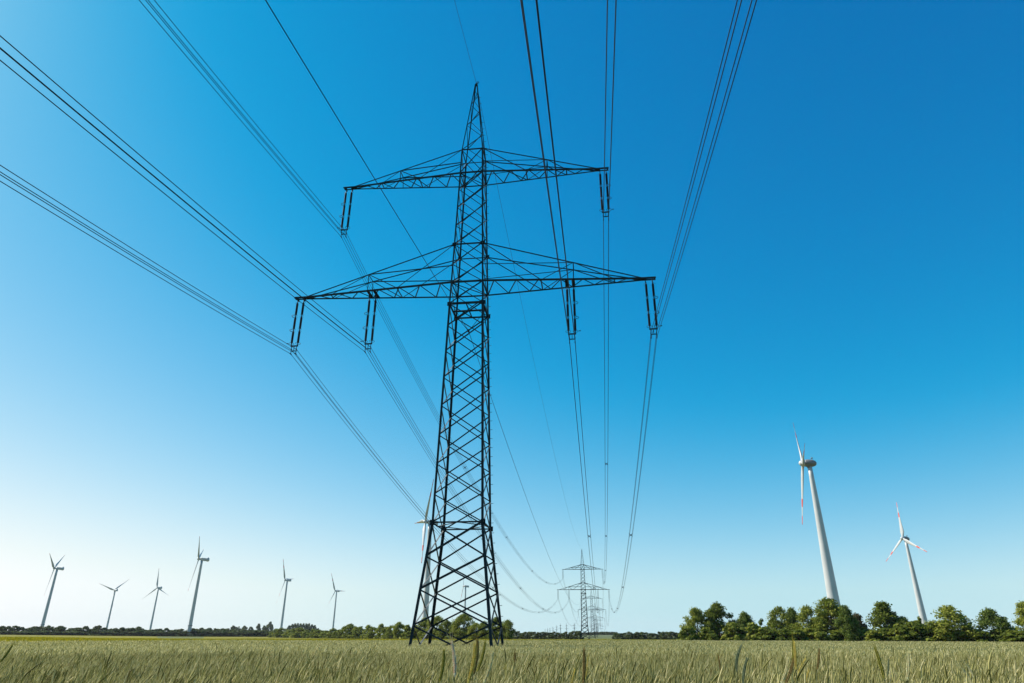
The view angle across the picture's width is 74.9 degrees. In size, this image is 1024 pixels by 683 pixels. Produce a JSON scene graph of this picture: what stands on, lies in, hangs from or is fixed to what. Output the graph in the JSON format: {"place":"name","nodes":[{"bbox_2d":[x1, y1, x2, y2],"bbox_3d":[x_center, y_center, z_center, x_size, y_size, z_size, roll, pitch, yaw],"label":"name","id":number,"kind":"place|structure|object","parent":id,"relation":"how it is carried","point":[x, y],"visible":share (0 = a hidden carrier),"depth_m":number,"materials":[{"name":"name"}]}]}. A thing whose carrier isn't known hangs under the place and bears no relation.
{"place":"outdoors","nodes":[
{"label":"outdoors","id":0,"kind":"place"},
{"bbox_2d":[0,635,400,638],"bbox_3d":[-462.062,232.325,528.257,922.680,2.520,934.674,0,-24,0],"label":"yellow field","id":1,"kind":"structure","parent":0,"point":[149,637],"depth_m":519.78,"materials":[{"name":"plant"}]},
{"bbox_2d":[0,172,589,631],"bbox_3d":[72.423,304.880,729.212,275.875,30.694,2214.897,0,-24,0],"label":"conductor","id":2,"kind":"object","parent":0,"point":[222,308],"visible":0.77,"depth_m":41.52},
{"bbox_2d":[0,47,590,626],"bbox_3d":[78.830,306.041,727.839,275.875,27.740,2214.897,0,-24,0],"label":"conductor","id":3,"kind":"object","parent":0,"point":[238,245],"visible":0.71,"depth_m":35.18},
{"bbox_2d":[157,636,671,639],"bbox_3d":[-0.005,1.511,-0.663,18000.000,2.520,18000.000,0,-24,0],"label":"field ground","id":4,"kind":"structure","parent":0,"point":[515,636],"depth_m":613.53,"materials":[{"name":"soil"}]},
{"bbox_2d":[41,553,64,626],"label":"wind turbine","id":5,"kind":"object","parent":4,"relation":"on","point":[49,599],"visible":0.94,"depth_m":1040.89,"materials":[{"name":"metal"}]},
{"bbox_2d":[99,580,127,628],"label":"wind turbine","id":6,"kind":"object","parent":4,"relation":"on","point":[115,589],"visible":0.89,"depth_m":1563.27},
{"bbox_2d":[145,571,165,629],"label":"wind turbine","id":7,"kind":"object","parent":4,"relation":"on","point":[158,588],"visible":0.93,"depth_m":1478.17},
{"bbox_2d":[186,536,209,635],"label":"wind turbine","id":8,"kind":"object","parent":4,"relation":"on","point":[195,596],"visible":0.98,"depth_m":904.08,"materials":[{"name":"metal"}]},
{"bbox_2d":[232,631,253,636],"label":"shrub","id":9,"kind":"object","parent":4,"relation":"on","point":[244,633],"visible":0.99,"depth_m":899.91,"materials":[{"name":"green plant"}]},
{"bbox_2d":[276,561,290,627],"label":"wind turbine","id":10,"kind":"object","parent":4,"relation":"on","point":[283,609],"visible":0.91,"depth_m":1192.71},
{"bbox_2d":[291,627,305,637],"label":"hedge tree","id":11,"kind":"object","parent":4,"relation":"on","point":[297,632],"visible":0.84,"depth_m":613.53,"materials":[{"name":"green plant"}]},
{"bbox_2d":[0,636,656,641],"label":"yellow flower crop","id":12,"kind":"object","parent":4,"relation":"on","point":[29,639],"visible":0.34,"depth_m":139.71,"materials":[{"name":"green plant"}]},
{"bbox_2d":[331,573,339,627],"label":"wind turbine","id":13,"kind":"object","parent":4,"relation":"on","point":[336,591],"visible":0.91,"depth_m":1486.32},
{"bbox_2d":[339,623,356,638],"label":"hedge tree","id":14,"kind":"object","parent":4,"relation":"on","point":[350,627],"visible":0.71,"depth_m":519.47,"materials":[{"name":"green plant"}]},
{"bbox_2d":[352,626,366,638],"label":"hedge tree","id":15,"kind":"object","parent":4,"relation":"on","point":[358,631],"visible":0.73,"depth_m":499.24,"materials":[{"name":"green plant"}]},
{"bbox_2d":[366,627,379,638],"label":"hedge tree","id":16,"kind":"object","parent":4,"relation":"on","point":[372,630],"visible":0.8,"depth_m":467.50,"materials":[{"name":"green plant"}]},
{"bbox_2d":[373,623,386,638],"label":"hedge tree","id":17,"kind":"object","parent":4,"relation":"on","point":[380,626],"visible":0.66,"depth_m":450.63,"materials":[{"name":"green plant"}]},
{"bbox_2d":[385,625,398,638],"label":"hedge tree","id":18,"kind":"object","parent":4,"relation":"on","point":[389,630],"visible":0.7,"depth_m":424.61,"materials":[{"name":"green plant"}]},
{"bbox_2d":[392,621,404,638],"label":"broadleaf tree","id":19,"kind":"object","parent":4,"relation":"on","point":[398,626],"visible":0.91,"depth_m":389.29,"materials":[{"name":"green plant"}]},
{"bbox_2d":[415,617,428,638],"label":"broadleaf tree","id":20,"kind":"object","parent":4,"relation":"on","point":[422,624],"visible":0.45,"depth_m":370.50,"materials":[{"name":"green plant"}]},
{"bbox_2d":[415,479,437,638],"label":"wind turbine","id":21,"kind":"object","parent":4,"relation":"on","point":[426,597],"visible":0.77,"depth_m":565.50,"materials":[{"name":"metal"}]},
{"bbox_2d":[425,615,443,638],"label":"broadleaf tree","id":22,"kind":"object","parent":4,"relation":"on","point":[437,619],"visible":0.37,"depth_m":360.64,"materials":[{"name":"green plant"}]},
{"bbox_2d":[439,647,446,681],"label":"rye stalk","id":23,"kind":"object","parent":4,"relation":"on","point":[442,667],"visible":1,"depth_m":2.60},
{"bbox_2d":[438,619,452,638],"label":"broadleaf tree","id":24,"kind":"object","parent":4,"relation":"on","point":[447,623],"visible":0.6,"depth_m":352.42,"materials":[{"name":"green plant"}]},
{"bbox_2d":[445,630,458,682],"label":"rye stalk","id":25,"kind":"object","parent":4,"relation":"on","point":[454,656],"visible":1,"depth_m":2.41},
{"bbox_2d":[450,613,475,637],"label":"broadleaf tree","id":26,"kind":"object","parent":4,"relation":"on","point":[459,621],"visible":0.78,"depth_m":338.90,"materials":[{"name":"green plant"}]},
{"bbox_2d":[467,639,480,682],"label":"rye stalk","id":27,"kind":"object","parent":4,"relation":"on","point":[474,656],"visible":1,"depth_m":2.12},
{"bbox_2d":[467,623,480,638],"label":"broadleaf tree","id":28,"kind":"object","parent":4,"relation":"on","point":[472,628],"visible":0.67,"depth_m":328.36,"materials":[{"name":"green plant"}]},
{"bbox_2d":[295,83,655,646],"bbox_3d":[-3.568,-1.837,55.411,30.900,51.833,5.815,-3,-24,6],"label":"lattice pylon","id":29,"kind":"object","parent":4,"relation":"on","point":[484,309],"visible":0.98,"depth_m":54.90,"materials":[{"name":"metal"}]},
{"bbox_2d":[287,301,305,354],"bbox_3d":[-18.448,-1.206,57.137,1.226,5.047,0.445,-3,-24,6],"label":"insulator set","id":30,"kind":"object","parent":29,"relation":"hanging from","point":[294,324],"visible":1,"depth_m":57.09,"materials":[{"name":"brown ceramic"}]},
{"bbox_2d":[0,181,579,622],"bbox_3d":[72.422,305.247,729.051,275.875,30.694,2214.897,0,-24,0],"label":"conductor","id":31,"kind":"object","parent":30,"relation":"attached to","point":[206,305],"visible":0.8,"depth_m":41.30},
{"bbox_2d":[0,174,586,625],"bbox_3d":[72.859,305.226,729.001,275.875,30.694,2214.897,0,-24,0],"label":"conductor","id":32,"kind":"object","parent":30,"relation":"attached to","point":[228,314],"visible":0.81,"depth_m":41.44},
{"bbox_2d":[0,165,589,632],"bbox_3d":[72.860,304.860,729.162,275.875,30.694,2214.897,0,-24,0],"label":"conductor","id":33,"kind":"object","parent":30,"relation":"attached to","point":[210,297],"visible":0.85,"depth_m":41.61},
{"bbox_2d":[337,191,353,237],"bbox_3d":[-15.279,-11.700,61.323,1.226,5.047,0.445,-3,-24,6],"label":"insulator set","id":34,"kind":"object","parent":29,"relation":"hanging from","point":[349,211],"visible":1,"depth_m":61.25,"materials":[{"name":"brown ceramic"}]},
{"bbox_2d":[139,0,578,610],"bbox_3d":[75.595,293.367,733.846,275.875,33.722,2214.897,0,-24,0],"label":"conductor","id":35,"kind":"object","parent":34,"relation":"attached to","point":[309,200],"visible":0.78,"depth_m":48.20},
{"bbox_2d":[154,0,564,583],"bbox_3d":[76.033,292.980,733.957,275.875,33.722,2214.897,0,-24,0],"label":"conductor","id":36,"kind":"object","parent":34,"relation":"attached to","point":[316,197],"visible":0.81,"depth_m":48.89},
{"bbox_2d":[148,0,588,619],"bbox_3d":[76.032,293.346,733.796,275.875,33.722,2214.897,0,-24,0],"label":"conductor","id":37,"kind":"object","parent":34,"relation":"attached to","point":[320,206],"visible":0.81,"depth_m":48.68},
{"bbox_2d":[145,0,575,611],"bbox_3d":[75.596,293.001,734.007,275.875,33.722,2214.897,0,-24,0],"label":"conductor","id":38,"kind":"object","parent":29,"relation":"hanging from","point":[281,162],"visible":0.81,"depth_m":48.68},
{"bbox_2d":[360,298,376,352],"bbox_3d":[-12.036,-1.398,56.358,1.226,5.047,0.445,-3,-24,6],"label":"insulator set","id":39,"kind":"object","parent":29,"relation":"hanging from","point":[366,328],"visible":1,"depth_m":56.27,"materials":[{"name":"brown ceramic"}]},
{"bbox_2d":[0,60,574,618],"bbox_3d":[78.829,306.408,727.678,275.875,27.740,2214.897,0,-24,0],"label":"conductor","id":40,"kind":"object","parent":39,"relation":"hanging from","point":[212,232],"visible":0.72,"depth_m":30.61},
{"bbox_2d":[0,48,575,619],"bbox_3d":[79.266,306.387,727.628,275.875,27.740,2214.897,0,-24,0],"label":"conductor","id":41,"kind":"object","parent":39,"relation":"attached to","point":[212,224],"visible":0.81,"depth_m":30.10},
{"bbox_2d":[0,35,590,624],"bbox_3d":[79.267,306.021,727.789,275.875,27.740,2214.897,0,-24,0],"label":"conductor","id":42,"kind":"object","parent":39,"relation":"attached to","point":[206,211],"visible":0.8,"depth_m":30.00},
{"bbox_2d":[265,0,587,616],"bbox_3d":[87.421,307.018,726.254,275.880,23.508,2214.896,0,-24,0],"label":"fibre cable","id":43,"kind":"object","parent":29,"relation":"hanging from","point":[392,208],"visible":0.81,"depth_m":31.43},
{"bbox_2d":[454,0,587,582],"bbox_3d":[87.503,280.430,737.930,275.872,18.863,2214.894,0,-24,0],"label":"earth wire","id":44,"kind":"object","parent":29,"relation":"attached to","point":[503,215],"visible":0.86,"depth_m":81.42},
{"bbox_2d":[566,287,580,343],"bbox_3d":[4.919,-2.203,54.429,1.226,5.047,0.445,-3,-24,6],"label":"insulator set","id":45,"kind":"object","parent":29,"relation":"hanging from","point":[574,307],"visible":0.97,"depth_m":54.47,"materials":[{"name":"brown ceramic"}]},
{"bbox_2d":[520,0,600,627],"bbox_3d":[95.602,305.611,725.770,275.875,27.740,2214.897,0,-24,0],"label":"conductor","id":46,"kind":"object","parent":45,"relation":"attached to","point":[550,211],"visible":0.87,"depth_m":29.01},
{"bbox_2d":[535,0,600,621],"bbox_3d":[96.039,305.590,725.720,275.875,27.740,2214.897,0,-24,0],"label":"conductor","id":47,"kind":"object","parent":45,"relation":"hanging from","point":[560,213],"visible":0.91,"depth_m":29.04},
{"bbox_2d":[537,0,598,610],"bbox_3d":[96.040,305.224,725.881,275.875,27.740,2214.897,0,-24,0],"label":"conductor","id":48,"kind":"object","parent":45,"relation":"hanging from","point":[558,190],"visible":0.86,"depth_m":28.43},
{"bbox_2d":[602,19,606,625],"bbox_3d":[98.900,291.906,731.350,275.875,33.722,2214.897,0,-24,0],"label":"conductor","id":49,"kind":"object","parent":29,"relation":"hanging from","point":[603,191],"visible":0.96,"depth_m":48.30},
{"bbox_2d":[599,172,613,220],"bbox_3d":[8.207,-12.803,58.646,1.226,5.047,0.445,-3,-24,6],"label":"insulator set","id":50,"kind":"object","parent":29,"relation":"hanging from","point":[607,191],"visible":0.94,"depth_m":58.63,"materials":[{"name":"brown ceramic"}]},
{"bbox_2d":[602,0,607,626],"bbox_3d":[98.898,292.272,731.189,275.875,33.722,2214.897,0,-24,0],"label":"conductor","id":51,"kind":"object","parent":50,"relation":"attached to","point":[604,181],"visible":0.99,"depth_m":49.25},
{"bbox_2d":[602,0,615,614],"bbox_3d":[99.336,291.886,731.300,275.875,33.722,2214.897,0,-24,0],"label":"conductor","id":52,"kind":"object","parent":50,"relation":"attached to","point":[609,177],"visible":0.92,"depth_m":44.64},
{"bbox_2d":[603,0,616,591],"bbox_3d":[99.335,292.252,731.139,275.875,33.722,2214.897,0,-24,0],"label":"conductor","id":53,"kind":"object","parent":50,"relation":"attached to","point":[608,228],"visible":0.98,"depth_m":59.80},
{"bbox_2d":[643,281,661,338],"bbox_3d":[11.311,-2.595,53.740,1.226,5.047,0.445,-3,-24,6],"label":"insulator set","id":54,"kind":"object","parent":29,"relation":"hanging from","point":[648,310],"visible":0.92,"depth_m":53.72,"materials":[{"name":"brown ceramic"}]},
{"bbox_2d":[608,0,737,617],"bbox_3d":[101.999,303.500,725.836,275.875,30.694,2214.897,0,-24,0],"label":"conductor","id":55,"kind":"object","parent":54,"relation":"attached to","point":[682,214],"visible":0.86,"depth_m":30.28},
{"bbox_2d":[608,0,741,619],"bbox_3d":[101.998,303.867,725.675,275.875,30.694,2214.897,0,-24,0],"label":"conductor","id":56,"kind":"object","parent":54,"relation":"attached to","point":[686,209],"visible":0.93,"depth_m":29.15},
{"bbox_2d":[604,0,751,630],"bbox_3d":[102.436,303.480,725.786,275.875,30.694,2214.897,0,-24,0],"label":"conductor","id":57,"kind":"object","parent":54,"relation":"hanging from","point":[691,214],"visible":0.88,"depth_m":30.33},
{"bbox_2d":[606,0,756,625],"bbox_3d":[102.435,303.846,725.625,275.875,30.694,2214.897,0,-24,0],"label":"conductor","id":58,"kind":"object","parent":54,"relation":"attached to","point":[693,217],"visible":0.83,"depth_m":29.68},
{"bbox_2d":[471,633,481,682],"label":"rye stalk","id":59,"kind":"object","parent":4,"relation":"on","point":[477,648],"visible":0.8,"depth_m":2.49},
{"bbox_2d":[474,631,489,681],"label":"rye stalk","id":60,"kind":"object","parent":4,"relation":"on","point":[482,656],"visible":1,"depth_m":2.78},
{"bbox_2d":[477,620,487,638],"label":"broadleaf tree","id":61,"kind":"object","parent":4,"relation":"on","point":[483,631],"visible":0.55,"depth_m":320.76,"materials":[{"name":"green plant"}]},
{"bbox_2d":[483,645,495,682],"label":"rye stalk","id":62,"kind":"object","parent":4,"relation":"on","point":[489,668],"visible":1,"depth_m":2.57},
{"bbox_2d":[485,617,503,638],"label":"broadleaf tree","id":63,"kind":"object","parent":4,"relation":"on","point":[495,626],"visible":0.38,"depth_m":310.79,"materials":[{"name":"green plant"}]},
{"bbox_2d":[498,619,515,638],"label":"broadleaf tree","id":64,"kind":"object","parent":4,"relation":"on","point":[507,624],"visible":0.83,"depth_m":302.69,"materials":[{"name":"green plant"}]},
{"bbox_2d":[0,638,1023,682],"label":"rye crop","id":65,"kind":"object","parent":4,"relation":"on","point":[360,661],"visible":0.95,"depth_m":9.83,"materials":[{"name":"green plant"}]},
{"bbox_2d":[557,550,609,638],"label":"lattice pylon","id":66,"kind":"object","parent":4,"relation":"on","point":[584,593],"visible":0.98,"depth_m":392.58,"materials":[{"name":"metal"}]},
{"bbox_2d":[581,641,586,682],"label":"rye stalk","id":67,"kind":"object","parent":4,"relation":"on","point":[584,668],"visible":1,"depth_m":2.48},
{"bbox_2d":[579,590,605,637],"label":"lattice pylon","id":68,"kind":"object","parent":4,"relation":"on","point":[590,598],"visible":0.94,"depth_m":732.09,"materials":[{"name":"metal"}]},
{"bbox_2d":[676,626,698,639],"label":"shrub","id":69,"kind":"object","parent":4,"relation":"on","point":[683,634],"visible":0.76,"depth_m":176.57,"materials":[{"name":"green plant"}]},
{"bbox_2d":[679,607,712,639],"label":"broadleaf tree","id":70,"kind":"object","parent":4,"relation":"on","point":[696,616],"visible":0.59,"depth_m":187.91,"materials":[{"name":"green plant"}]},
{"bbox_2d":[698,627,713,639],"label":"shrub","id":71,"kind":"object","parent":4,"relation":"on","point":[704,633],"visible":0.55,"depth_m":177.49,"materials":[{"name":"green plant"}]},
{"bbox_2d":[700,601,738,639],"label":"broadleaf tree","id":72,"kind":"object","parent":4,"relation":"on","point":[715,613],"visible":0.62,"depth_m":188.53,"materials":[{"name":"green plant"}]},
{"bbox_2d":[720,622,744,640],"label":"shrub","id":73,"kind":"object","parent":4,"relation":"on","point":[729,629],"visible":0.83,"depth_m":177.12,"materials":[{"name":"green plant"}]},
{"bbox_2d":[734,635,748,682],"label":"rye stalk","id":74,"kind":"object","parent":4,"relation":"on","point":[736,659],"visible":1,"depth_m":2.94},
{"bbox_2d":[735,611,754,639],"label":"broadleaf tree","id":75,"kind":"object","parent":4,"relation":"on","point":[744,620],"visible":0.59,"depth_m":185.86,"materials":[{"name":"green plant"}]},
{"bbox_2d":[743,622,760,640],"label":"shrub","id":76,"kind":"object","parent":4,"relation":"on","point":[752,628],"visible":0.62,"depth_m":173.61,"materials":[{"name":"green plant"}]},
{"bbox_2d":[753,627,777,640],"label":"shrub","id":77,"kind":"object","parent":4,"relation":"on","point":[765,633],"visible":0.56,"depth_m":170.29,"materials":[{"name":"green plant"}]},
{"bbox_2d":[766,606,797,629],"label":"broadleaf tree","id":78,"kind":"object","parent":4,"relation":"on","point":[774,623],"visible":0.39,"depth_m":186.50,"materials":[{"name":"green plant"}]},
{"bbox_2d":[774,629,796,640],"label":"shrub","id":79,"kind":"object","parent":4,"relation":"on","point":[786,634],"visible":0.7,"depth_m":167.91,"materials":[{"name":"green plant"}]},
{"bbox_2d":[780,654,790,682],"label":"rye stalk","id":80,"kind":"object","parent":4,"relation":"on","point":[785,671],"visible":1,"depth_m":3.00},
{"bbox_2d":[781,607,798,629],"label":"broadleaf tree","id":81,"kind":"object","parent":4,"relation":"on","point":[791,612],"visible":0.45,"depth_m":184.75,"materials":[{"name":"green plant"}]},
{"bbox_2d":[792,635,796,682],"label":"rye stalk","id":82,"kind":"object","parent":4,"relation":"on","point":[795,654],"visible":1,"depth_m":2.97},
{"bbox_2d":[791,629,810,640],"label":"shrub","id":83,"kind":"object","parent":4,"relation":"on","point":[799,633],"visible":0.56,"depth_m":169.34,"materials":[{"name":"green plant"}]},
{"bbox_2d":[790,604,828,638],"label":"broadleaf tree","id":84,"kind":"object","parent":4,"relation":"on","point":[805,612],"visible":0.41,"depth_m":177.79,"materials":[{"name":"green plant"}]},
{"bbox_2d":[801,628,823,640],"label":"shrub","id":85,"kind":"object","parent":4,"relation":"on","point":[810,631],"visible":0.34,"depth_m":172.06,"materials":[{"name":"green plant"}]},
{"bbox_2d":[793,424,839,626],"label":"wind turbine","id":86,"kind":"object","parent":4,"relation":"on","point":[829,579],"visible":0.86,"depth_m":402.60,"materials":[{"name":"metal"}]},
{"bbox_2d":[811,631,831,640],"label":"shrub","id":87,"kind":"object","parent":4,"relation":"on","point":[822,635],"visible":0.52,"depth_m":167.38,"materials":[{"name":"green plant"}]},
{"bbox_2d":[808,597,843,636],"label":"broadleaf tree","id":88,"kind":"object","parent":4,"relation":"on","point":[830,610],"visible":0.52,"depth_m":176.33,"materials":[{"name":"green plant"}]},
{"bbox_2d":[828,630,848,640],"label":"shrub","id":89,"kind":"object","parent":4,"relation":"on","point":[834,634],"visible":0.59,"depth_m":168.09,"materials":[{"name":"green plant"}]},
{"bbox_2d":[834,605,862,640],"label":"broadleaf tree","id":90,"kind":"object","parent":4,"relation":"on","point":[845,620],"visible":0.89,"depth_m":167.36,"materials":[{"name":"green plant"}]},
{"bbox_2d":[853,627,868,640],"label":"shrub","id":91,"kind":"object","parent":4,"relation":"on","point":[864,630],"visible":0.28,"depth_m":166.97,"materials":[{"name":"green plant"}]},
{"bbox_2d":[852,612,869,639],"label":"broadleaf tree","id":92,"kind":"object","parent":4,"relation":"on","point":[857,615],"visible":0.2,"depth_m":170.46,"materials":[{"name":"green plant"}]},
{"bbox_2d":[864,630,884,640],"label":"shrub","id":93,"kind":"object","parent":4,"relation":"on","point":[872,635],"visible":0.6,"depth_m":161.03,"materials":[{"name":"green plant"}]},
{"bbox_2d":[870,643,885,682],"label":"rye stalk","id":94,"kind":"object","parent":4,"relation":"on","point":[880,665],"visible":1,"depth_m":2.40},
{"bbox_2d":[863,600,906,640],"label":"broadleaf tree","id":95,"kind":"object","parent":4,"relation":"on","point":[884,614],"visible":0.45,"depth_m":174.23,"materials":[{"name":"green plant"}]},
{"bbox_2d":[877,628,897,640],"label":"shrub","id":96,"kind":"object","parent":4,"relation":"on","point":[889,636],"visible":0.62,"depth_m":161.78,"materials":[{"name":"green plant"}]},
{"bbox_2d":[889,624,916,640],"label":"shrub","id":97,"kind":"object","parent":4,"relation":"on","point":[900,631],"visible":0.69,"depth_m":158.29,"materials":[{"name":"green plant"}]},
{"bbox_2d":[886,502,927,624],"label":"wind turbine","id":98,"kind":"object","parent":4,"relation":"on","point":[921,609],"visible":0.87,"depth_m":726.55,"materials":[{"name":"metal"}]},
{"bbox_2d":[905,644,910,682],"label":"rye stalk","id":99,"kind":"object","parent":4,"relation":"on","point":[908,666],"visible":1,"depth_m":2.71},
{"bbox_2d":[902,620,936,640],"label":"shrub","id":100,"kind":"object","parent":4,"relation":"on","point":[916,625],"visible":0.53,"depth_m":157.89,"materials":[{"name":"green plant"}]},
{"bbox_2d":[918,625,942,641],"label":"shrub","id":101,"kind":"object","parent":4,"relation":"on","point":[928,637],"visible":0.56,"depth_m":157.25,"materials":[{"name":"green plant"}]},
{"bbox_2d":[924,605,981,641],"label":"broadleaf tree","id":102,"kind":"object","parent":4,"relation":"on","point":[951,618],"visible":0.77,"depth_m":155.87,"materials":[{"name":"green plant"}]},
{"bbox_2d":[945,629,975,641],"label":"shrub","id":103,"kind":"object","parent":4,"relation":"on","point":[965,639],"visible":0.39,"depth_m":154.92,"materials":[{"name":"green plant"}]},
{"bbox_2d":[971,631,994,641],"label":"shrub","id":104,"kind":"object","parent":4,"relation":"on","point":[983,636],"visible":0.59,"depth_m":151.65,"materials":[{"name":"green plant"}]},
{"bbox_2d":[975,608,1017,641],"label":"broadleaf tree","id":105,"kind":"object","parent":4,"relation":"on","point":[987,618],"visible":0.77,"depth_m":155.86,"materials":[{"name":"green plant"}]},
{"bbox_2d":[989,629,1009,641],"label":"shrub","id":106,"kind":"object","parent":4,"relation":"on","point":[997,631],"visible":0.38,"depth_m":153.85,"materials":[{"name":"green plant"}]},
{"bbox_2d":[999,630,1023,641],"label":"shrub","id":107,"kind":"object","parent":4,"relation":"on","point":[1015,635],"visible":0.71,"depth_m":147.79,"materials":[{"name":"green plant"}]},
{"bbox_2d":[1011,601,1023,630],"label":"broadleaf tree","id":108,"kind":"object","parent":4,"relation":"on","point":[1019,620],"visible":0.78,"depth_m":163.73,"materials":[{"name":"green plant"}]},
{"bbox_2d":[0,0,1023,634],"label":"sky","id":109,"kind":"structure","parent":0,"point":[850,274],"materials":[{"name":"blue"}]},
{"bbox_2d":[521,0,596,610],"bbox_3d":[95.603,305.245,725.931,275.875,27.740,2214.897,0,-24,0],"label":"conductor","id":110,"kind":"object","parent":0,"point":[547,185],"visible":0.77,"depth_m":28.00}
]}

